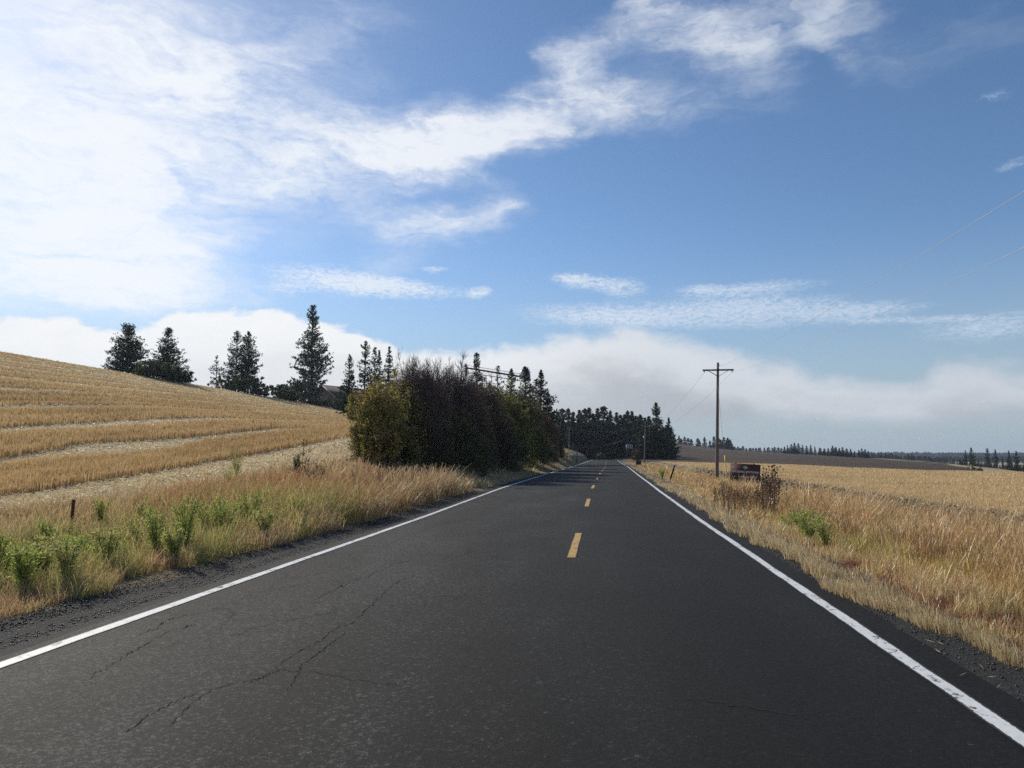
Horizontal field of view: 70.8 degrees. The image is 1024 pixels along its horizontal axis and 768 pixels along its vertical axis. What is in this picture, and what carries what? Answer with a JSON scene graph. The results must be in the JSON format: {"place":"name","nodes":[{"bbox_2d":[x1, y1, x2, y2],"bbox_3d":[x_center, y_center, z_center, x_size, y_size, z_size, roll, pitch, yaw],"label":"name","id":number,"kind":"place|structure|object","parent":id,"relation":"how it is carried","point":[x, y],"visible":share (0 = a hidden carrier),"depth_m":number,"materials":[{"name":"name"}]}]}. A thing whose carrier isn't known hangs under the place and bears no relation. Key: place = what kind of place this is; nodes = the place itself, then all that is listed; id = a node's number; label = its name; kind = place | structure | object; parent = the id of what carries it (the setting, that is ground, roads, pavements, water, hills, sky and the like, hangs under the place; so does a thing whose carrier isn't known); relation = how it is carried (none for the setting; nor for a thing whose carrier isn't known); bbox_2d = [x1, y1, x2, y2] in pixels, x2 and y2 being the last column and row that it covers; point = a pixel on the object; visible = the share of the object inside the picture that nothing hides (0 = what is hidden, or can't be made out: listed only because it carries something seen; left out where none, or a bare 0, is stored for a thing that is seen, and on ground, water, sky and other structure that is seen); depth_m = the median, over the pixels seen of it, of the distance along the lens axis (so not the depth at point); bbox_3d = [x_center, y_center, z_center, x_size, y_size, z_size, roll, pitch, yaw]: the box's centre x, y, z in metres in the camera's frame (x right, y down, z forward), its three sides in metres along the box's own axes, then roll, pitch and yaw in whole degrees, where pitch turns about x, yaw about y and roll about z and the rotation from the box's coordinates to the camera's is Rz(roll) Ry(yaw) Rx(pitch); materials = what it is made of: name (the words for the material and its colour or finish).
{"place":"outdoors","nodes":[
{"label":"outdoors","id":0,"kind":"place"},
{"bbox_2d":[0,460,1023,767],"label":"road","id":1,"kind":"structure","parent":0,"point":[602,614],"depth_m":5.33,"materials":[{"name":"asphalt"}]},
{"bbox_2d":[0,354,1023,656],"bbox_3d":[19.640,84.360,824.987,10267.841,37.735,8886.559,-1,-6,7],"label":"ground","id":2,"kind":"structure","parent":0,"point":[700,454],"depth_m":57.63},
{"bbox_2d":[0,529,16,580],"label":"weed plant","id":3,"kind":"object","parent":2,"relation":"on","point":[3,550],"visible":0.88,"depth_m":8.83,"materials":[{"name":"green plant"}]},
{"bbox_2d":[1,540,25,574],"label":"weed plant","id":4,"kind":"object","parent":2,"relation":"on","point":[12,549],"visible":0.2,"depth_m":9.28,"materials":[{"name":"green plant"}]},
{"bbox_2d":[3,540,46,595],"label":"weed plant","id":5,"kind":"object","parent":2,"relation":"on","point":[24,566],"visible":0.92,"depth_m":8.03,"materials":[{"name":"green plant"}]},
{"bbox_2d":[27,551,54,581],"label":"weed plant","id":6,"kind":"object","parent":2,"relation":"on","point":[48,563],"visible":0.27,"depth_m":8.57,"materials":[{"name":"green plant"}]},
{"bbox_2d":[29,542,57,583],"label":"weed plant","id":7,"kind":"object","parent":2,"relation":"on","point":[46,552],"visible":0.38,"depth_m":8.60,"materials":[{"name":"green plant"}]},
{"bbox_2d":[29,528,58,563],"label":"weed plant","id":8,"kind":"object","parent":2,"relation":"on","point":[37,541],"visible":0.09,"depth_m":9.46,"materials":[{"name":"green plant"}]},
{"bbox_2d":[18,533,70,563],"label":"weed plant","id":9,"kind":"object","parent":2,"relation":"on","point":[41,542],"visible":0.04,"depth_m":9.02,"materials":[{"name":"green plant"}]},
{"bbox_2d":[31,517,59,543],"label":"weed plant","id":10,"kind":"object","parent":2,"relation":"on","point":[43,528],"visible":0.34,"depth_m":12.03,"materials":[{"name":"green plant"}]},
{"bbox_2d":[43,529,88,591],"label":"weed plant","id":11,"kind":"object","parent":2,"relation":"on","point":[64,558],"visible":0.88,"depth_m":8.31,"materials":[{"name":"green plant"}]},
{"bbox_2d":[60,530,92,563],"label":"weed plant","id":12,"kind":"object","parent":2,"relation":"on","point":[80,541],"visible":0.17,"depth_m":10.00,"materials":[{"name":"green plant"}]},
{"bbox_2d":[54,523,102,550],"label":"weed plant","id":13,"kind":"object","parent":2,"relation":"on","point":[69,530],"visible":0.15,"depth_m":10.98,"materials":[{"name":"green plant"}]},
{"bbox_2d":[81,536,102,558],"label":"weed plant","id":14,"kind":"object","parent":2,"relation":"on","point":[89,548],"visible":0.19,"depth_m":10.44,"materials":[{"name":"green plant"}]},
{"bbox_2d":[88,495,114,525],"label":"weed plant","id":15,"kind":"object","parent":2,"relation":"on","point":[102,504],"visible":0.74,"depth_m":14.96,"materials":[{"name":"green plant"}]},
{"bbox_2d":[88,521,126,563],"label":"weed plant","id":16,"kind":"object","parent":2,"relation":"on","point":[112,538],"visible":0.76,"depth_m":9.74,"materials":[{"name":"green plant"}]},
{"bbox_2d":[104,322,149,373],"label":"pine tree","id":17,"kind":"object","parent":2,"relation":"on","point":[125,350],"visible":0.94,"depth_m":140.16,"materials":[{"name":"green plant"}]},
{"bbox_2d":[120,514,146,543],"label":"weed plant","id":18,"kind":"object","parent":2,"relation":"on","point":[133,531],"visible":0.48,"depth_m":11.79,"materials":[{"name":"green plant"}]},
{"bbox_2d":[133,493,154,522],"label":"weed plant","id":19,"kind":"object","parent":2,"relation":"on","point":[140,507],"visible":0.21,"depth_m":14.91,"materials":[{"name":"green plant"}]},
{"bbox_2d":[137,504,167,553],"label":"weed plant","id":20,"kind":"object","parent":2,"relation":"on","point":[155,536],"visible":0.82,"depth_m":10.81,"materials":[{"name":"green plant"}]},
{"bbox_2d":[132,359,183,379],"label":"bush","id":21,"kind":"object","parent":2,"relation":"on","point":[157,369],"visible":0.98,"depth_m":127.20,"materials":[{"name":"green plant"}]},
{"bbox_2d":[145,327,190,369],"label":"pine tree","id":22,"kind":"object","parent":2,"relation":"on","point":[167,350],"visible":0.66,"depth_m":142.77,"materials":[{"name":"green plant"}]},
{"bbox_2d":[157,517,186,563],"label":"weed plant","id":23,"kind":"object","parent":2,"relation":"on","point":[172,547],"visible":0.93,"depth_m":10.19,"materials":[{"name":"green plant"}]},
{"bbox_2d":[0,352,355,496],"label":"wheat stubble","id":24,"kind":"object","parent":2,"relation":"on","point":[29,474],"visible":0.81,"depth_m":50.14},
{"bbox_2d":[0,352,357,510],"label":"loose straw","id":25,"kind":"object","parent":2,"relation":"on","point":[21,496],"visible":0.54,"depth_m":40.91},
{"bbox_2d":[162,368,196,383],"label":"bush","id":26,"kind":"object","parent":2,"relation":"on","point":[183,377],"visible":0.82,"depth_m":131.15,"materials":[{"name":"green plant"}]},
{"bbox_2d":[167,492,210,547],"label":"weed plant","id":27,"kind":"object","parent":2,"relation":"on","point":[185,520],"visible":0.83,"depth_m":11.09,"materials":[{"name":"green plant"}]},
{"bbox_2d":[190,498,227,529],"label":"weed plant","id":28,"kind":"object","parent":2,"relation":"on","point":[206,515],"visible":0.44,"depth_m":13.22,"materials":[{"name":"green plant"}]},
{"bbox_2d":[208,355,229,388],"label":"pine tree","id":29,"kind":"object","parent":2,"relation":"on","point":[216,377],"visible":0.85,"depth_m":172.95,"materials":[{"name":"green plant"}]},
{"bbox_2d":[209,493,239,530],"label":"weed plant","id":30,"kind":"object","parent":2,"relation":"on","point":[217,515],"visible":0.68,"depth_m":12.87,"materials":[{"name":"green plant"}]},
{"bbox_2d":[218,331,249,382],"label":"pine tree","id":31,"kind":"object","parent":2,"relation":"on","point":[235,352],"visible":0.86,"depth_m":176.09,"materials":[{"name":"green plant"}]},
{"bbox_2d":[226,442,246,474],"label":"weed plant","id":32,"kind":"object","parent":2,"relation":"on","point":[236,462],"visible":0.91,"depth_m":31.64,"materials":[{"name":"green plant"}]},
{"bbox_2d":[207,374,266,394],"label":"bush","id":33,"kind":"object","parent":2,"relation":"on","point":[237,384],"visible":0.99,"depth_m":166.26,"materials":[{"name":"green plant"}]},
{"bbox_2d":[237,331,262,393],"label":"pine tree","id":34,"kind":"object","parent":2,"relation":"on","point":[250,367],"visible":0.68,"depth_m":178.98,"materials":[{"name":"green plant"}]},
{"bbox_2d":[236,489,268,527],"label":"weed plant","id":35,"kind":"object","parent":2,"relation":"on","point":[245,503],"visible":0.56,"depth_m":14.44,"materials":[{"name":"green plant"}]},
{"bbox_2d":[251,505,281,535],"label":"weed plant","id":36,"kind":"object","parent":2,"relation":"on","point":[269,521],"visible":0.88,"depth_m":12.93,"materials":[{"name":"green plant"}]},
{"bbox_2d":[246,383,300,399],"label":"bush","id":37,"kind":"object","parent":2,"relation":"on","point":[281,391],"visible":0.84,"depth_m":177.96,"materials":[{"name":"green plant"}]},
{"bbox_2d":[0,444,571,618],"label":"dry grass","id":38,"kind":"structure","parent":2,"relation":"on","point":[336,502],"depth_m":15.49,"materials":[{"name":"plant"}]},
{"bbox_2d":[273,392,308,401],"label":"bush","id":39,"kind":"object","parent":2,"relation":"on","point":[297,397],"visible":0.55,"depth_m":189.19,"materials":[{"name":"green plant"}]},
{"bbox_2d":[0,460,589,656],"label":"gravel shoulder","id":40,"kind":"object","parent":2,"relation":"on","point":[39,625],"visible":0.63,"depth_m":8.19},
{"bbox_2d":[285,437,314,475],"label":"dead shrub","id":41,"kind":"object","parent":2,"relation":"on","point":[298,463],"visible":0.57,"depth_m":26.75,"materials":[{"name":"brown plant"}]},
{"bbox_2d":[287,376,313,401],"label":"bush","id":42,"kind":"object","parent":2,"relation":"on","point":[300,387],"visible":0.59,"depth_m":204.61,"materials":[{"name":"green plant"}]},
{"bbox_2d":[289,305,333,398],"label":"pine tree","id":43,"kind":"object","parent":2,"relation":"on","point":[314,361],"visible":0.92,"depth_m":225.94,"materials":[{"name":"green plant"}]},
{"bbox_2d":[301,397,332,406],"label":"bush","id":44,"kind":"object","parent":2,"relation":"on","point":[319,401],"visible":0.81,"depth_m":204.29,"materials":[{"name":"green plant"}]},
{"bbox_2d":[328,392,347,410],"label":"bush","id":45,"kind":"object","parent":2,"relation":"on","point":[333,404],"visible":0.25,"depth_m":198.62,"materials":[{"name":"green plant"}]},
{"bbox_2d":[316,385,367,406],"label":"farmhouse","id":46,"kind":"object","parent":2,"relation":"on","point":[330,392],"visible":0.21,"depth_m":237.13,"materials":[{"name":"grey"}]},
{"bbox_2d":[335,354,361,413],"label":"pine tree","id":47,"kind":"object","parent":2,"relation":"on","point":[346,392],"visible":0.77,"depth_m":118.29,"materials":[{"name":"green plant"}]},
{"bbox_2d":[343,391,363,420],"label":"bush","id":48,"kind":"object","parent":2,"relation":"on","point":[352,401],"visible":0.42,"depth_m":109.50,"materials":[{"name":"green plant"}]},
{"bbox_2d":[345,410,367,465],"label":"shrub","id":49,"kind":"object","parent":2,"relation":"on","point":[353,450],"visible":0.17,"depth_m":39.41,"materials":[{"name":"green plant"}]},
{"bbox_2d":[354,341,377,394],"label":"pine tree","id":50,"kind":"object","parent":2,"relation":"on","point":[365,372],"visible":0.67,"depth_m":122.83,"materials":[{"name":"green plant"}]},
{"bbox_2d":[365,347,380,388],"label":"pine tree","id":51,"kind":"object","parent":2,"relation":"on","point":[374,361],"visible":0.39,"depth_m":124.49,"materials":[{"name":"green plant"}]},
{"bbox_2d":[347,366,416,468],"bbox_3d":[-7.090,1.959,39.106,3.681,5.950,3.640,3,-6,-30],"label":"shrub","id":52,"kind":"object","parent":2,"relation":"on","point":[381,427],"visible":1,"depth_m":38.43,"materials":[{"name":"green plant"}]},
{"bbox_2d":[380,346,395,391],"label":"pine tree","id":53,"kind":"object","parent":2,"relation":"on","point":[388,361],"visible":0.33,"depth_m":121.55,"materials":[{"name":"green plant"}]},
{"bbox_2d":[383,376,434,470],"bbox_3d":[-6.559,2.356,41.450,4.579,5.978,4.800,-1,-6,7],"label":"shrub","id":54,"kind":"object","parent":2,"relation":"on","point":[410,449],"visible":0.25,"depth_m":40.73,"materials":[{"name":"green plant"}]},
{"bbox_2d":[383,347,462,471],"bbox_3d":[-5.580,1.704,42.961,6.062,7.844,5.881,-1,-6,7],"label":"shrub","id":55,"kind":"object","parent":2,"relation":"on","point":[437,401],"visible":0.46,"depth_m":42.06,"materials":[{"name":"green plant"}]},
{"bbox_2d":[414,406,491,476],"bbox_3d":[-4.672,3.493,43.941,7.306,4.961,7.408,-1,-6,7],"label":"shrub","id":56,"kind":"object","parent":2,"relation":"on","point":[477,456],"visible":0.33,"depth_m":42.63,"materials":[{"name":"green plant"}]},
{"bbox_2d":[433,349,501,477],"bbox_3d":[-4.038,1.988,46.988,6.808,8.364,7.125,-1,-6,7],"label":"shrub","id":57,"kind":"object","parent":2,"relation":"on","point":[467,399],"visible":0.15,"depth_m":46.18,"materials":[{"name":"green plant"}]},
{"bbox_2d":[468,352,485,389],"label":"pine tree","id":58,"kind":"object","parent":2,"relation":"on","point":[477,363],"visible":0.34,"depth_m":110.62,"materials":[{"name":"green plant"}]},
{"bbox_2d":[454,365,521,472],"bbox_3d":[-2.885,2.433,51.831,7.010,7.979,6.935,-1,-6,7],"label":"shrub","id":59,"kind":"object","parent":2,"relation":"on","point":[495,410],"visible":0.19,"depth_m":51.31,"materials":[{"name":"green plant"}]},
{"bbox_2d":[468,365,529,389],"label":"grain elevator","id":60,"kind":"object","parent":2,"relation":"on","point":[521,374],"visible":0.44,"depth_m":205.86,"materials":[{"name":"metal"}]},
{"bbox_2d":[493,365,504,391],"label":"pine tree","id":61,"kind":"object","parent":2,"relation":"on","point":[497,372],"visible":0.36,"depth_m":112.38,"materials":[{"name":"green plant"}]},
{"bbox_2d":[474,412,529,470],"bbox_3d":[-2.332,4.082,53.828,7.805,5.257,7.456,5,-8,-43],"label":"shrub","id":62,"kind":"object","parent":2,"relation":"on","point":[522,459],"visible":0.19,"depth_m":52.92,"materials":[{"name":"green plant"}]},
{"bbox_2d":[0,450,1023,590],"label":"grass seed heads","id":63,"kind":"object","parent":2,"relation":"on","point":[922,532],"depth_m":13.82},
{"bbox_2d":[504,368,519,396],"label":"pine tree","id":64,"kind":"object","parent":2,"relation":"on","point":[512,375],"visible":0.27,"depth_m":111.61,"materials":[{"name":"green plant"}]},
{"bbox_2d":[1,457,1023,593],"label":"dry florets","id":65,"kind":"object","parent":2,"relation":"on","point":[688,481],"visible":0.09,"depth_m":18.73,"materials":[{"name":"beige plant"}]},
{"bbox_2d":[482,378,543,469],"bbox_3d":[-1.480,3.244,58.001,7.172,7.538,6.768,-4,-7,35],"label":"shrub","id":66,"kind":"object","parent":2,"relation":"on","point":[513,411],"visible":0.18,"depth_m":57.20,"materials":[{"name":"green plant"}]},
{"bbox_2d":[518,366,537,403],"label":"pine tree","id":67,"kind":"object","parent":2,"relation":"on","point":[525,378],"visible":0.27,"depth_m":112.40,"materials":[{"name":"green plant"}]},
{"bbox_2d":[507,380,550,464],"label":"shrub","id":68,"kind":"object","parent":2,"relation":"on","point":[537,423],"visible":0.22,"depth_m":67.15,"materials":[{"name":"green plant"}]},
{"bbox_2d":[521,429,559,463],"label":"shrub","id":69,"kind":"object","parent":2,"relation":"on","point":[550,456],"visible":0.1,"depth_m":68.67,"materials":[{"name":"green plant"}]},
{"bbox_2d":[526,369,560,422],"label":"pine tree","id":70,"kind":"object","parent":2,"relation":"on","point":[541,391],"visible":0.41,"depth_m":108.11,"materials":[{"name":"green plant"}]},
{"bbox_2d":[534,400,560,461],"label":"shrub","id":71,"kind":"object","parent":2,"relation":"on","point":[550,427],"visible":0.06,"depth_m":79.20,"materials":[{"name":"green plant"}]},
{"bbox_2d":[547,421,567,458],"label":"shrub","id":72,"kind":"object","parent":2,"relation":"on","point":[562,452],"visible":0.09,"depth_m":93.07,"materials":[{"name":"green plant"}]},
{"bbox_2d":[564,421,574,449],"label":"pine tree","id":73,"kind":"object","parent":2,"relation":"on","point":[571,438],"visible":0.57,"depth_m":262.98,"materials":[{"name":"green plant"}]},
{"bbox_2d":[572,418,582,452],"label":"pine tree","id":74,"kind":"object","parent":2,"relation":"on","point":[577,427],"visible":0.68,"depth_m":263.02,"materials":[{"name":"green plant"}]},
{"bbox_2d":[574,418,588,455],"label":"pine tree","id":75,"kind":"object","parent":2,"relation":"on","point":[582,443],"visible":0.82,"depth_m":261.29,"materials":[{"name":"green plant"}]},
{"bbox_2d":[581,420,599,459],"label":"pine tree","id":76,"kind":"object","parent":2,"relation":"on","point":[592,447],"visible":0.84,"depth_m":260.35,"materials":[{"name":"green plant"}]},
{"bbox_2d":[592,420,606,459],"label":"pine tree","id":77,"kind":"object","parent":2,"relation":"on","point":[598,432],"visible":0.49,"depth_m":264.38,"materials":[{"name":"green plant"}]},
{"bbox_2d":[595,423,611,459],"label":"pine tree","id":78,"kind":"object","parent":2,"relation":"on","point":[603,440],"visible":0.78,"depth_m":261.47,"materials":[{"name":"green plant"}]},
{"bbox_2d":[596,406,612,432],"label":"pine tree","id":79,"kind":"object","parent":2,"relation":"on","point":[603,415],"visible":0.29,"depth_m":284.84,"materials":[{"name":"green plant"}]},
{"bbox_2d":[605,422,617,459],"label":"pine tree","id":80,"kind":"object","parent":2,"relation":"on","point":[611,441],"visible":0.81,"depth_m":263.26,"materials":[{"name":"green plant"}]},
{"bbox_2d":[606,422,619,458],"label":"pine tree","id":81,"kind":"object","parent":2,"relation":"on","point":[613,433],"visible":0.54,"depth_m":270.10,"materials":[{"name":"green plant"}]},
{"bbox_2d":[613,417,631,457],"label":"pine tree","id":82,"kind":"object","parent":2,"relation":"on","point":[621,435],"visible":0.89,"depth_m":267.16,"materials":[{"name":"green plant"}]},
{"bbox_2d":[626,444,632,456],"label":"road sign","id":83,"kind":"object","parent":2,"relation":"on","point":[629,448],"visible":0.97,"depth_m":259.95,"materials":[{"name":"grey metal"}]},
{"bbox_2d":[631,428,652,459],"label":"pine tree","id":84,"kind":"object","parent":2,"relation":"on","point":[641,445],"visible":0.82,"depth_m":224.53,"materials":[{"name":"green plant"}]},
{"bbox_2d":[637,402,674,459],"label":"pine tree","id":85,"kind":"object","parent":2,"relation":"on","point":[656,425],"visible":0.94,"depth_m":223.34,"materials":[{"name":"green plant"}]},
{"bbox_2d":[663,417,677,456],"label":"pine tree","id":86,"kind":"object","parent":2,"relation":"on","point":[668,428],"visible":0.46,"depth_m":234.30,"materials":[{"name":"green plant"}]},
{"bbox_2d":[703,362,733,479],"bbox_3d":[16.679,3.103,57.904,2.440,9.733,0.348,-1,-6,7],"label":"utility pole","id":87,"kind":"object","parent":2,"relation":"on","point":[717,429],"visible":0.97,"depth_m":57.92,"materials":[{"name":"brown wood"}]},
{"bbox_2d":[709,192,1022,370],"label":"power line","id":88,"kind":"object","parent":87,"relation":"attached to","point":[903,265],"visible":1,"depth_m":18.87,"materials":[{"name":"metal"}]},
{"bbox_2d":[737,248,1022,370],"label":"power line","id":89,"kind":"object","parent":87,"relation":"attached to","point":[901,304],"visible":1,"depth_m":24.14,"materials":[{"name":"metal"}]},
{"bbox_2d":[730,462,760,482],"bbox_3d":[16.090,6.307,49.671,2.052,1.769,0.150,-2,-6,15],"label":"park sign","id":90,"kind":"object","parent":2,"relation":"on","point":[740,470],"visible":0.69,"depth_m":49.64,"materials":[{"name":"brown paint"}]},
{"bbox_2d":[788,508,809,531],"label":"weed plant","id":91,"kind":"object","parent":2,"relation":"on","point":[803,514],"visible":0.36,"depth_m":14.49,"materials":[{"name":"green plant"}]},
{"bbox_2d":[788,508,826,539],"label":"weed plant","id":92,"kind":"object","parent":2,"relation":"on","point":[805,527],"visible":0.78,"depth_m":13.12,"materials":[{"name":"green plant"}]},
{"bbox_2d":[622,462,1023,701],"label":"gravel shoulder","id":93,"kind":"object","parent":2,"relation":"on","point":[1011,681],"visible":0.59,"depth_m":5.68},
{"bbox_2d":[623,462,1023,668],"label":"dry grass","id":94,"kind":"structure","parent":2,"relation":"on","point":[993,603],"depth_m":10.53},
{"bbox_2d":[809,514,837,547],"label":"weed plant","id":95,"kind":"object","parent":2,"relation":"on","point":[820,528],"visible":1,"depth_m":12.35,"materials":[{"name":"green plant"}]},
{"bbox_2d":[658,461,1023,519],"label":"wheat stubble","id":96,"kind":"object","parent":2,"relation":"on","point":[1000,487],"visible":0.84,"depth_m":49.55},
{"bbox_2d":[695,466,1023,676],"bbox_3d":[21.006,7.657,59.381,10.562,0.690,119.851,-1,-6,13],"label":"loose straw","id":97,"kind":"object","parent":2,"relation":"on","point":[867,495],"visible":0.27,"depth_m":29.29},
{"bbox_2d":[696,467,1023,525],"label":"soil clods","id":98,"kind":"object","parent":2,"relation":"on","point":[791,486],"visible":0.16,"depth_m":30.70,"materials":[{"name":"soil"}]},
{"bbox_2d":[777,451,1023,462],"bbox_3d":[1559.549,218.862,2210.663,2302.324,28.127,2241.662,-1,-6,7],"label":"distant woods","id":99,"kind":"object","parent":2,"relation":"on","point":[957,456],"visible":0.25,"depth_m":2214.11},
{"bbox_2d":[1013,451,1020,470],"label":"pine tree","id":100,"kind":"object","parent":2,"relation":"on","point":[1017,465],"visible":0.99,"depth_m":474.65,"materials":[{"name":"green plant"}]},
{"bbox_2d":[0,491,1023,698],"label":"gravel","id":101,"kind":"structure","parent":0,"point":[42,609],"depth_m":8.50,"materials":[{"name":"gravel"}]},
{"bbox_2d":[0,0,1023,453],"label":"sky","id":102,"kind":"structure","parent":0,"point":[620,201],"materials":[{"name":"blue"}]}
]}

